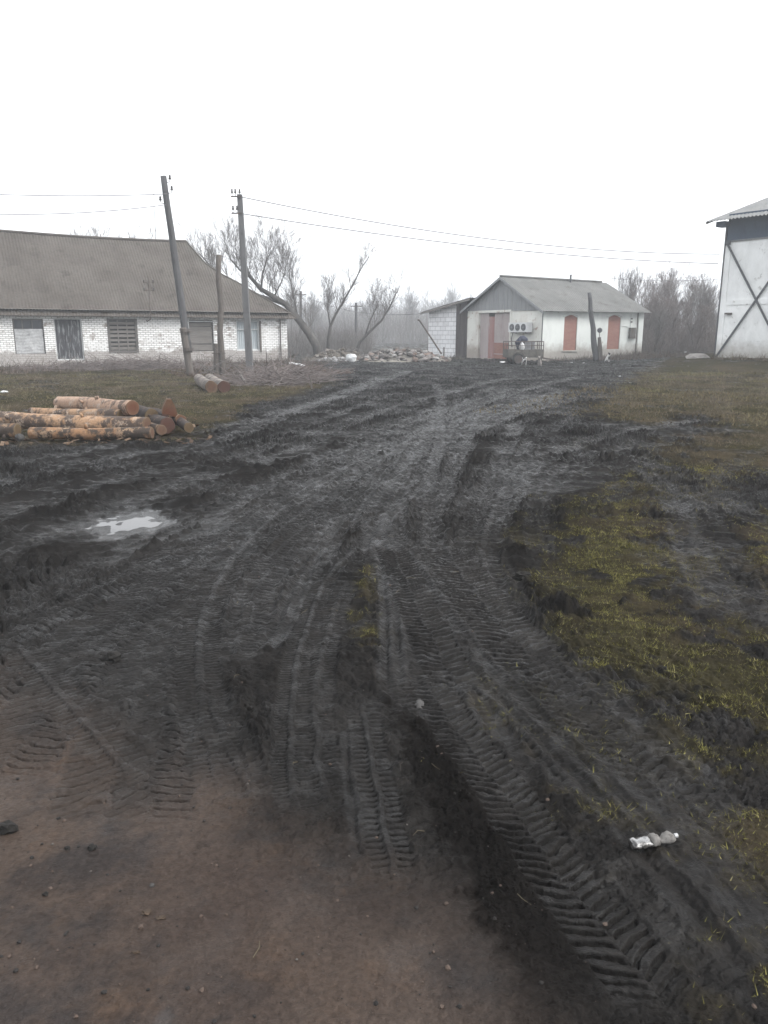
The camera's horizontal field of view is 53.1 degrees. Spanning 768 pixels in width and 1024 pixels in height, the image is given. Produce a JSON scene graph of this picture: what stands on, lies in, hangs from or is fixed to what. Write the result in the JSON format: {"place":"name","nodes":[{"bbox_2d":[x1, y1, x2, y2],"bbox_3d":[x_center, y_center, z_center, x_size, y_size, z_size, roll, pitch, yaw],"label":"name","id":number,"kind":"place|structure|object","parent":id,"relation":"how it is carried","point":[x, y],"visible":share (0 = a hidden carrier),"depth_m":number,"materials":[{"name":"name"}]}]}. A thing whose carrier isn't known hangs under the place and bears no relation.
{"place":"outdoors","nodes":[
{"label":"outdoors","id":0,"kind":"place"},
{"bbox_2d":[15,434,24,441],"bbox_3d":[-5.802,-1.184,12.247,0.168,0.142,0.136,0,13,0],"label":"stone","id":1,"kind":"object","parent":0,"point":[19,437],"visible":0.98,"depth_m":12.20,"materials":[{"name":"grey stone"}]},
{"bbox_2d":[0,338,767,1023],"bbox_3d":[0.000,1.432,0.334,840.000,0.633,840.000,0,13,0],"label":"ground","id":2,"kind":"structure","parent":0,"point":[428,466],"depth_m":3.51,"materials":[{"name":"black soil"}]},
{"bbox_2d":[0,820,18,834],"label":"soil clod","id":3,"kind":"object","parent":2,"relation":"on","point":[8,827],"visible":1,"depth_m":2.59,"materials":[{"name":"soil"}]},
{"bbox_2d":[0,423,20,438],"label":"log","id":4,"kind":"object","parent":2,"relation":"on","point":[9,430],"visible":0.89,"depth_m":12.25,"materials":[{"name":"brown wood"}]},
{"bbox_2d":[0,411,150,428],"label":"log","id":5,"kind":"object","parent":2,"relation":"on","point":[28,420],"visible":0.62,"depth_m":12.68,"materials":[{"name":"brown wood"}]},
{"bbox_2d":[59,223,91,235],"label":"bare tree","id":6,"kind":"object","parent":2,"relation":"on","point":[86,233],"visible":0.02,"depth_m":60.56,"materials":[{"name":"grey plant"}]},
{"bbox_2d":[27,405,126,415],"bbox_3d":[-5.493,-1.739,13.642,2.638,0.309,0.293,9,16,35],"label":"log","id":7,"kind":"object","parent":2,"relation":"on","point":[96,412],"visible":0.44,"depth_m":13.48,"materials":[{"name":"brown wood"}]},
{"bbox_2d":[53,396,138,415],"bbox_3d":[-5.240,-1.930,13.820,0.316,0.349,2.906,-13,18,-43],"label":"log","id":8,"kind":"object","parent":7,"relation":"on","point":[129,407],"visible":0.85,"depth_m":13.59,"materials":[{"name":"orange wood"}]},
{"bbox_2d":[69,226,109,236],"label":"bare tree","id":9,"kind":"object","parent":2,"relation":"on","point":[87,230],"visible":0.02,"depth_m":62.92,"materials":[{"name":"grey plant"}]},
{"bbox_2d":[27,424,153,440],"bbox_3d":[-4.667,-1.264,12.256,1.996,0.302,0.255,1,13,3],"label":"log","id":10,"kind":"object","parent":2,"relation":"on","point":[85,432],"visible":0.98,"depth_m":12.17,"materials":[{"name":"brown wood"}]},
{"bbox_2d":[87,843,96,850],"bbox_3d":[-0.954,1.097,2.513,0.028,0.025,0.025,3,14,14],"label":"soil clod","id":11,"kind":"object","parent":2,"relation":"on","point":[91,847],"visible":1,"depth_m":2.51,"materials":[{"name":"soil"}]},
{"bbox_2d":[90,220,110,236],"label":"bare tree","id":12,"kind":"object","parent":2,"relation":"on","point":[100,229],"visible":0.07,"depth_m":58.63,"materials":[{"name":"grey plant"}]},
{"bbox_2d":[0,418,212,445],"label":"bark chips","id":13,"kind":"object","parent":2,"relation":"on","point":[3,442],"visible":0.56,"depth_m":12.09,"materials":[{"name":"brown wood"}]},
{"bbox_2d":[107,650,121,661],"bbox_3d":[-1.407,0.747,3.997,0.075,0.054,0.069,0,13,0],"label":"soil clod","id":14,"kind":"object","parent":2,"relation":"on","point":[114,656],"visible":1,"depth_m":3.98,"materials":[{"name":"grey soil"}]},
{"bbox_2d":[5,346,235,370],"bbox_3d":[-12.041,-7.071,35.633,10.994,1.292,4.193,0,13,0],"label":"brush pile","id":15,"kind":"object","parent":2,"relation":"on","point":[150,364],"visible":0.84,"depth_m":35.16,"materials":[{"name":"brown plant"}]},
{"bbox_2d":[85,516,161,534],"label":"puddle","id":16,"kind":"object","parent":2,"relation":"on","point":[130,524],"visible":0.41,"depth_m":7.12,"materials":[{"name":"liquid"}]},
{"bbox_2d":[116,224,153,238],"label":"bare tree","id":17,"kind":"object","parent":2,"relation":"on","point":[135,233],"visible":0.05,"depth_m":62.16,"materials":[{"name":"grey plant"}]},
{"bbox_2d":[127,405,157,416],"bbox_3d":[-4.557,-1.813,14.131,0.340,0.346,1.986,-8,16,-32],"label":"log","id":18,"kind":"object","parent":2,"relation":"on","point":[144,411],"visible":0.27,"depth_m":13.39,"materials":[{"name":"brown wood"}]},
{"bbox_2d":[141,909,151,914],"bbox_3d":[-0.688,1.160,2.227,0.028,0.010,0.022,2,13,10],"label":"dead leaf","id":19,"kind":"object","parent":2,"relation":"on","point":[146,912],"visible":1,"depth_m":2.22,"materials":[{"name":"brown plant"}]},
{"bbox_2d":[0,189,296,366],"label":"brick house","id":20,"kind":"structure","parent":2,"relation":"on","point":[63,296],"depth_m":41.00,"materials":[{"name":"white brick"}]},
{"bbox_2d":[12,319,45,353],"bbox_3d":[-17.711,-8.763,38.325,1.393,1.708,0.085,-7,15,-29],"label":"window","id":21,"kind":"structure","parent":20,"relation":"in","point":[28,333],"depth_m":38.31,"materials":[{"name":"white glass"}]},
{"bbox_2d":[54,320,69,358],"bbox_3d":[-16.377,-8.760,39.123,0.581,2.011,0.045,-7,15,-29],"label":"door leaf","id":22,"kind":"structure","parent":20,"relation":"in","point":[63,344],"depth_m":39.09,"materials":[{"name":"paint"}]},
{"bbox_2d":[67,320,82,358],"bbox_3d":[-15.844,-8.823,39.393,0.581,2.011,0.085,-7,15,-29],"label":"door leaf","id":23,"kind":"structure","parent":20,"relation":"in","point":[74,327],"depth_m":39.38,"materials":[{"name":"paint"}]},
{"bbox_2d":[106,318,138,352],"bbox_3d":[-13.734,-9.287,40.389,1.518,1.768,0.084,-7,15,-29],"label":"window","id":24,"kind":"structure","parent":20,"relation":"in","point":[120,349],"depth_m":40.38,"materials":[{"name":"grey wood"}]},
{"bbox_2d":[189,320,213,350],"bbox_3d":[-10.102,-9.750,42.484,1.357,1.688,0.120,-7,15,-29],"label":"window","id":25,"kind":"structure","parent":20,"relation":"in","point":[200,337],"depth_m":42.48,"materials":[{"name":"grey wood"}]},
{"bbox_2d":[236,320,261,351],"bbox_3d":[-7.756,-10.031,43.851,1.496,1.803,0.243,-6,14,-23],"label":"window","id":26,"kind":"structure","parent":20,"relation":"in","point":[255,324],"depth_m":43.88,"materials":[{"name":"white paint"}]},
{"bbox_2d":[135,414,174,433],"bbox_3d":[-4.129,-1.570,13.565,0.345,0.378,1.976,-8,15,-30],"label":"log","id":27,"kind":"object","parent":2,"relation":"on","point":[168,423],"visible":0.29,"depth_m":12.78,"materials":[{"name":"brown wood"}]},
{"bbox_2d":[148,422,166,435],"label":"log","id":28,"kind":"object","parent":2,"relation":"on","point":[161,430],"visible":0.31,"depth_m":12.47,"materials":[{"name":"brown wood"}]},
{"bbox_2d":[148,407,167,416],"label":"log","id":29,"kind":"object","parent":2,"relation":"on","point":[158,410],"visible":0.07,"depth_m":13.83,"materials":[{"name":"brown wood"}]},
{"bbox_2d":[155,915,165,919],"bbox_3d":[-0.641,1.165,2.208,0.030,0.007,0.017,-4,14,-16],"label":"dead leaf","id":30,"kind":"object","parent":2,"relation":"on","point":[160,917],"visible":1,"depth_m":2.21,"materials":[{"name":"brown plant"}]},
{"bbox_2d":[159,175,193,374],"bbox_3d":[-7.902,-8.876,29.528,0.962,7.616,0.650,-8,16,-32],"label":"utility pole","id":31,"kind":"object","parent":2,"relation":"on","point":[184,329],"visible":0.98,"depth_m":29.57,"materials":[{"name":"grey wood"}]},
{"bbox_2d":[0,194,162,195],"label":"power line","id":32,"kind":"object","parent":31,"relation":"attached to","point":[81,195],"visible":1,"depth_m":27.48,"materials":[{"name":"metal"}]},
{"bbox_2d":[0,204,165,214],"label":"power line","id":33,"kind":"object","parent":31,"relation":"attached to","point":[81,212],"visible":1,"depth_m":27.63,"materials":[{"name":"metal"}]},
{"bbox_2d":[167,414,185,424],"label":"log","id":34,"kind":"object","parent":2,"relation":"on","point":[174,419],"visible":0.13,"depth_m":13.29,"materials":[{"name":"orange wood"}]},
{"bbox_2d":[161,398,177,416],"bbox_3d":[-3.732,-1.805,13.349,0.315,0.320,0.236,-2,13,-10],"label":"split wood","id":35,"kind":"object","parent":34,"relation":"on","point":[168,407],"visible":0.93,"depth_m":13.24,"materials":[{"name":"beige wood"}]},
{"bbox_2d":[168,416,193,432],"bbox_3d":[-3.602,-1.567,13.451,0.235,0.231,1.912,-7,15,-26],"label":"log","id":36,"kind":"object","parent":2,"relation":"on","point":[185,425],"visible":0.55,"depth_m":12.63,"materials":[{"name":"brown wood"}]},
{"bbox_2d":[186,237,203,255],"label":"bare tree","id":37,"kind":"object","parent":2,"relation":"on","point":[197,245],"visible":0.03,"depth_m":66.60,"materials":[{"name":"grey plant"}]},
{"bbox_2d":[194,374,217,392],"bbox_3d":[-5.531,-3.974,23.663,0.367,0.399,4.333,-4,14,-17],"label":"log","id":38,"kind":"object","parent":2,"relation":"on","point":[203,382],"visible":0.98,"depth_m":21.90,"materials":[{"name":"grey wood"}]},
{"bbox_2d":[187,231,224,271],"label":"bare tree","id":39,"kind":"object","parent":2,"relation":"on","point":[207,250],"visible":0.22,"depth_m":62.90,"materials":[{"name":"grey plant"}]},
{"bbox_2d":[204,374,229,392],"bbox_3d":[-5.233,-4.022,23.856,0.387,0.368,4.540,-4,14,-17],"label":"log","id":40,"kind":"object","parent":2,"relation":"on","point":[223,386],"visible":0.73,"depth_m":21.79,"materials":[{"name":"brown wood"}]},
{"bbox_2d":[212,254,225,374],"bbox_3d":[-6.637,-7.696,30.550,0.581,4.861,0.368,0,13,0],"label":"wooden post","id":41,"kind":"object","parent":2,"relation":"on","point":[219,345],"visible":0.88,"depth_m":30.54,"materials":[{"name":"brown wood"}]},
{"bbox_2d":[156,348,293,376],"bbox_3d":[-6.127,-6.040,31.257,5.697,1.442,4.968,7,15,28],"label":"brush pile","id":42,"kind":"object","parent":2,"relation":"on","point":[211,368],"visible":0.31,"depth_m":31.03,"materials":[{"name":"brown plant"}]},
{"bbox_2d":[231,189,253,370],"bbox_3d":[-5.748,-9.164,31.224,0.621,7.395,0.300,0,13,0],"label":"utility pole","id":43,"kind":"object","parent":2,"relation":"on","point":[246,309],"visible":0.98,"depth_m":31.10,"materials":[{"name":"wood"}]},
{"bbox_2d":[242,197,692,253],"bbox_3d":[6.222,-13.141,35.954,26.381,1.278,0.038,-6,14,-24],"label":"power line","id":44,"kind":"object","parent":43,"relation":"attached to","point":[458,234],"visible":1,"depth_m":34.59,"materials":[{"name":"metal"}]},
{"bbox_2d":[243,213,717,263],"bbox_3d":[6.169,-12.650,36.069,26.377,1.049,0.038,-6,14,-24],"label":"power line","id":45,"kind":"object","parent":43,"relation":"attached to","point":[466,244],"visible":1,"depth_m":34.90,"materials":[{"name":"metal"}]},
{"bbox_2d":[175,208,324,354],"bbox_3d":[-9.022,-15.422,52.214,9.903,10.107,4.962,0,13,0],"label":"bare tree","id":46,"kind":"object","parent":2,"relation":"on","point":[305,328],"visible":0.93,"depth_m":51.67,"materials":[{"name":"grey plant"}]},
{"bbox_2d":[205,351,355,387],"bbox_3d":[-3.691,-4.952,26.879,5.489,1.602,7.597,0,13,0],"label":"brush pile","id":47,"kind":"object","parent":2,"relation":"on","point":[287,375],"visible":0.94,"depth_m":25.75,"materials":[{"name":"plant"}]},
{"bbox_2d":[286,277,298,337],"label":"bare tree","id":48,"kind":"object","parent":2,"relation":"on","point":[292,305],"visible":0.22,"depth_m":106.64,"materials":[{"name":"brown plant"}]},
{"bbox_2d":[295,293,305,350],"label":"utility pole","id":49,"kind":"object","parent":2,"relation":"on","point":[301,313],"visible":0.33,"depth_m":69.63,"materials":[{"name":"grey wood"}]},
{"bbox_2d":[303,295,424,314],"bbox_3d":[-2.289,-16.515,60.584,0.034,2.154,21.251,-7,15,-29],"label":"power line","id":50,"kind":"object","parent":49,"relation":"attached to","point":[380,314],"visible":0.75,"depth_m":55.98,"materials":[{"name":"metal"}]},
{"bbox_2d":[302,286,322,330],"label":"bare tree","id":51,"kind":"object","parent":2,"relation":"on","point":[314,311],"visible":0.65,"depth_m":116.15,"materials":[{"name":"grey plant"}]},
{"bbox_2d":[309,347,360,360],"bbox_3d":[-2.711,-9.504,46.332,4.053,0.868,2.515,0,13,0],"label":"earth heap","id":52,"kind":"object","parent":2,"relation":"on","point":[336,354],"visible":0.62,"depth_m":45.92,"materials":[{"name":"grey stone"}]},
{"bbox_2d":[315,344,376,357],"bbox_3d":[-2.286,-9.557,46.384,4.371,1.139,3.451,0,13,0],"label":"dead brush","id":53,"kind":"object","parent":52,"relation":"on","point":[348,349],"visible":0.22,"depth_m":46.00,"materials":[{"name":"plant"}]},
{"bbox_2d":[312,357,358,361],"bbox_3d":[-2.842,-8.861,44.644,2.879,0.357,1.019,0,13,0],"label":"rubble heap","id":54,"kind":"object","parent":2,"relation":"on","point":[337,359],"visible":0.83,"depth_m":44.42,"materials":[{"name":"grey stone"}]},
{"bbox_2d":[346,354,356,361],"bbox_3d":[-1.890,-8.927,44.425,0.660,0.468,0.380,0,13,0],"label":"plastic bag","id":55,"kind":"object","parent":54,"relation":"on","point":[351,357],"visible":0.98,"depth_m":44.30,"materials":[{"name":"white plastic"}]},
{"bbox_2d":[341,294,352,334],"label":"bare tree","id":56,"kind":"object","parent":2,"relation":"on","point":[347,312],"visible":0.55,"depth_m":131.10,"materials":[{"name":"grey plant"}]},
{"bbox_2d":[317,239,378,348],"bbox_3d":[-2.632,-15.367,55.036,4.373,8.630,2.700,3,13,11],"label":"bare tree","id":57,"kind":"object","parent":2,"relation":"on","point":[330,295],"visible":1,"depth_m":54.75,"materials":[{"name":"brown plant"}]},
{"bbox_2d":[351,303,360,343],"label":"utility pole","id":58,"kind":"object","parent":2,"relation":"on","point":[356,318],"visible":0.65,"depth_m":69.74,"materials":[{"name":"grey wood"}]},
{"bbox_2d":[357,297,372,325],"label":"bare tree","id":59,"kind":"object","parent":2,"relation":"on","point":[367,307],"visible":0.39,"depth_m":164.13,"materials":[{"name":"grey plant"}]},
{"bbox_2d":[287,298,452,355],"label":"undergrowth","id":60,"kind":"object","parent":2,"relation":"on","point":[337,339],"visible":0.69,"depth_m":108.99,"materials":[{"name":"grey plant"}]},
{"bbox_2d":[0,491,764,1023],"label":"soil crumbs","id":61,"kind":"object","parent":2,"relation":"on","point":[300,877],"visible":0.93,"depth_m":2.21,"materials":[{"name":"brown soil"}]},
{"bbox_2d":[356,258,409,351],"bbox_3d":[-0.220,-14.982,56.270,4.258,7.399,2.695,0,13,0],"label":"bare tree","id":62,"kind":"object","parent":2,"relation":"on","point":[375,307],"visible":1,"depth_m":56.02,"materials":[{"name":"brown plant"}]},
{"bbox_2d":[0,367,767,1020],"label":"grass","id":63,"kind":"structure","parent":2,"relation":"on","point":[612,611],"depth_m":6.62,"materials":[{"name":"green plant"}]},
{"bbox_2d":[0,347,767,429],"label":"dry weeds","id":64,"kind":"object","parent":2,"relation":"on","point":[642,355],"visible":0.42,"depth_m":34.19,"materials":[{"name":"brown plant"}]},
{"bbox_2d":[378,284,392,342],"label":"bare tree","id":65,"kind":"object","parent":2,"relation":"on","point":[384,310],"visible":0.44,"depth_m":125.58,"materials":[{"name":"grey plant"}]},
{"bbox_2d":[363,359,422,362],"bbox_3d":[0.190,-8.685,44.165,4.070,0.263,1.240,0,13,0],"label":"sand heap","id":66,"kind":"object","parent":2,"relation":"on","point":[388,360],"visible":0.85,"depth_m":44.00,"materials":[{"name":"beige sand"}]},
{"bbox_2d":[357,346,451,361],"bbox_3d":[1.063,-9.330,45.565,5.941,0.968,2.845,0,13,0],"label":"rubble heap","id":67,"kind":"object","parent":2,"relation":"on","point":[411,354],"visible":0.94,"depth_m":44.86,"materials":[{"name":"grey stone"}]},
{"bbox_2d":[417,319,441,353],"bbox_3d":[2.740,-10.475,45.910,1.545,2.066,0.134,-2,13,-7],"label":"leaning bar","id":68,"kind":"object","parent":67,"relation":"on","point":[419,320],"visible":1,"depth_m":45.87,"materials":[{"name":"wood"}]},
{"bbox_2d":[394,282,424,335],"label":"bare tree","id":69,"kind":"object","parent":2,"relation":"on","point":[409,300],"visible":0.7,"depth_m":159.49,"materials":[{"name":"grey plant"}]},
{"bbox_2d":[414,699,423,708],"bbox_3d":[0.160,0.881,3.515,0.046,0.031,0.079,0,13,0],"label":"stone","id":70,"kind":"object","parent":2,"relation":"on","point":[419,703],"visible":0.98,"depth_m":3.50,"materials":[{"name":"grey stone"}]},
{"bbox_2d":[420,283,438,326],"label":"bare tree","id":71,"kind":"object","parent":2,"relation":"on","point":[424,304],"visible":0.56,"depth_m":179.00,"materials":[{"name":"grey plant"}]},
{"bbox_2d":[431,297,450,307],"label":"bare tree","id":72,"kind":"object","parent":2,"relation":"on","point":[444,303],"visible":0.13,"depth_m":168.09,"materials":[{"name":"grey plant"}]},
{"bbox_2d":[421,297,474,357],"bbox_3d":[6.500,-12.944,54.355,5.670,4.008,5.600,-8,15,-31],"label":"lean to shed","id":73,"kind":"object","parent":2,"relation":"on","point":[448,327],"visible":0.34,"depth_m":53.05,"materials":[{"name":"brick"}]},
{"bbox_2d":[455,302,467,356],"bbox_3d":[5.218,-12.329,51.964,0.100,3.636,1.208,-8,15,-31],"label":"door","id":74,"kind":"structure","parent":73,"relation":"in","point":[461,318],"depth_m":51.96,"materials":[{"name":"metal"}]},
{"bbox_2d":[440,281,461,303],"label":"bare tree","id":75,"kind":"object","parent":2,"relation":"on","point":[451,297],"visible":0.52,"depth_m":206.19,"materials":[{"name":"grey plant"}]},
{"bbox_2d":[275,287,718,338],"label":"wood","id":76,"kind":"object","parent":2,"relation":"on","point":[400,308],"visible":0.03,"depth_m":249.12,"materials":[{"name":"grey plant"}]},
{"bbox_2d":[512,571,532,580],"bbox_3d":[0.943,0.436,5.246,0.148,0.063,0.076,0,13,0],"label":"turf lump","id":77,"kind":"object","parent":2,"relation":"on","point":[519,575],"visible":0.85,"depth_m":5.23,"materials":[{"name":"black soil"}]},
{"bbox_2d":[503,341,558,363],"bbox_3d":[8.049,-8.643,41.685,3.056,1.239,1.499,0,13,0],"label":"trailer","id":78,"kind":"object","parent":2,"relation":"on","point":[514,356],"visible":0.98,"depth_m":41.17,"materials":[{"name":"metal"}]},
{"bbox_2d":[515,335,527,349],"bbox_3d":[7.433,-9.114,41.479,0.688,0.826,0.420,0,13,0],"label":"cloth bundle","id":79,"kind":"object","parent":78,"relation":"on","point":[522,338],"visible":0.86,"depth_m":41.30,"materials":[{"name":"grey fabric"}]},
{"bbox_2d":[519,342,524,349],"bbox_3d":[7.423,-8.890,41.353,0.313,0.517,0.264,5,14,20],"label":"sack","id":80,"kind":"object","parent":78,"relation":"in","point":[522,347],"visible":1,"depth_m":41.25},
{"bbox_2d":[524,342,534,349],"bbox_3d":[7.831,-8.852,41.653,0.590,0.770,0.545,-1,13,-6],"label":"crate","id":81,"kind":"object","parent":78,"relation":"in","point":[529,347],"visible":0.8,"depth_m":41.38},
{"bbox_2d":[460,275,649,361],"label":"workshop","id":82,"kind":"structure","parent":2,"relation":"on","point":[552,314],"depth_m":48.26,"materials":[{"name":"paint"}]},
{"bbox_2d":[562,313,579,351],"bbox_3d":[11.305,-10.956,46.850,1.333,2.286,0.310,-8,15,-31],"label":"bricked window","id":83,"kind":"structure","parent":82,"relation":"in","point":[570,322],"depth_m":46.82,"materials":[{"name":"red brick"}]},
{"bbox_2d":[607,313,622,348],"bbox_3d":[14.545,-11.480,48.810,1.369,2.205,0.305,-8,15,-31],"label":"bricked window","id":84,"kind":"structure","parent":82,"relation":"in","point":[614,321],"depth_m":48.78,"materials":[{"name":"red brick"}]},
{"bbox_2d":[571,274,717,280],"bbox_3d":[15.269,-14.250,46.478,0.022,0.968,10.918,-9,16,-33],"label":"power line","id":85,"kind":"object","parent":82,"relation":"attached to","point":[646,280],"visible":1,"depth_m":45.61,"materials":[{"name":"metal"}]},
{"bbox_2d":[588,292,602,360],"bbox_3d":[12.182,-10.568,44.274,1.123,4.052,0.403,2,13,10],"label":"wooden post","id":86,"kind":"object","parent":2,"relation":"on","point":[597,352],"visible":0.86,"depth_m":44.23,"materials":[{"name":"grey wood"}]},
{"bbox_2d":[605,352,610,361],"bbox_3d":[12.271,-8.513,42.220,0.225,0.540,0.446,-1,13,-3],"label":"dog","id":87,"kind":"object","parent":2,"relation":"on","point":[607,357],"visible":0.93,"depth_m":42.11},
{"bbox_2d":[611,260,645,302],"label":"bare tree","id":88,"kind":"object","parent":2,"relation":"on","point":[630,282],"visible":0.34,"depth_m":62.85,"materials":[{"name":"grey plant"}]},
{"bbox_2d":[624,286,667,345],"bbox_3d":[18.886,-14.240,56.328,3.769,5.090,3.600,6,14,24],"label":"bare tree","id":89,"kind":"object","parent":2,"relation":"on","point":[647,316],"visible":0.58,"depth_m":55.97,"materials":[{"name":"grey plant"}]},
{"bbox_2d":[628,831,678,849],"bbox_3d":[0.883,1.070,2.511,0.170,0.038,0.054,-3,14,-14],"label":"plastic bottle","id":90,"kind":"object","parent":2,"relation":"on","point":[650,840],"visible":1,"depth_m":2.50,"materials":[{"name":"plastic"}]},
{"bbox_2d":[628,271,678,333],"bbox_3d":[21.451,-16.322,62.025,4.523,6.720,4.320,6,15,25],"label":"bare tree","id":91,"kind":"object","parent":2,"relation":"on","point":[664,289],"visible":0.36,"depth_m":61.66,"materials":[{"name":"grey plant"}]},
{"bbox_2d":[644,306,673,351],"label":"bare tree","id":92,"kind":"object","parent":2,"relation":"on","point":[660,321],"visible":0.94,"depth_m":53.37,"materials":[{"name":"grey plant"}]},
{"bbox_2d":[637,259,693,345],"bbox_3d":[23.422,-17.057,63.648,5.030,7.452,5.266,-1,13,-4],"label":"bare tree","id":93,"kind":"object","parent":2,"relation":"on","point":[672,291],"visible":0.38,"depth_m":63.09,"materials":[{"name":"grey plant"}]},
{"bbox_2d":[647,290,693,348],"bbox_3d":[20.681,-13.698,55.234,3.450,4.472,3.612,-1,13,-6],"label":"bare tree","id":94,"kind":"object","parent":2,"relation":"on","point":[673,316],"visible":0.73,"depth_m":55.01,"materials":[{"name":"grey plant"}]},
{"bbox_2d":[642,311,716,352],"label":"undergrowth","id":95,"kind":"object","parent":2,"relation":"on","point":[680,340],"visible":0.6,"depth_m":53.85,"materials":[{"name":"grey plant"}]},
{"bbox_2d":[664,267,716,331],"bbox_3d":[25.786,-17.513,65.753,4.954,7.360,4.731,-9,16,-34],"label":"bare tree","id":96,"kind":"object","parent":2,"relation":"on","point":[690,291],"visible":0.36,"depth_m":64.88,"materials":[{"name":"grey plant"}]},
{"bbox_2d":[676,297,716,350],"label":"bare tree","id":97,"kind":"object","parent":2,"relation":"on","point":[704,320],"visible":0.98,"depth_m":53.11,"materials":[{"name":"grey plant"}]},
{"bbox_2d":[685,353,709,358],"bbox_3d":[17.131,-8.387,41.830,1.232,0.502,0.881,-6,14,-23],"label":"concrete lump","id":98,"kind":"object","parent":2,"relation":"on","point":[695,355],"visible":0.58,"depth_m":41.54,"materials":[{"name":"grey concrete"}]},
{"bbox_2d":[686,279,720,347],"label":"bare tree","id":99,"kind":"object","parent":2,"relation":"on","point":[707,299],"visible":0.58,"depth_m":58.05,"materials":[{"name":"grey plant"}]},
{"bbox_2d":[688,274,719,328],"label":"bare tree","id":100,"kind":"object","parent":2,"relation":"on","point":[709,288],"visible":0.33,"depth_m":61.70,"materials":[{"name":"grey plant"}]},
{"bbox_2d":[698,284,718,329],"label":"bare tree","id":101,"kind":"object","parent":2,"relation":"on","point":[714,308],"visible":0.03,"depth_m":63.60,"materials":[{"name":"grey plant"}]},
{"bbox_2d":[706,197,767,357],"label":"farm shed","id":102,"kind":"structure","parent":2,"relation":"on","point":[742,323],"depth_m":40.37,"materials":[{"name":"paint"}]},
{"bbox_2d":[0,0,767,327],"label":"sky","id":103,"kind":"structure","parent":0,"point":[619,125],"materials":[{"name":"white"}]},
{"bbox_2d":[538,356,541,365],"bbox_3d":[8.037,-7.773,39.505,0.435,0.526,0.220,-8,16,-32],"label":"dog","id":104,"kind":"object","parent":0,"point":[539,361],"visible":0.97,"depth_m":39.41}
]}

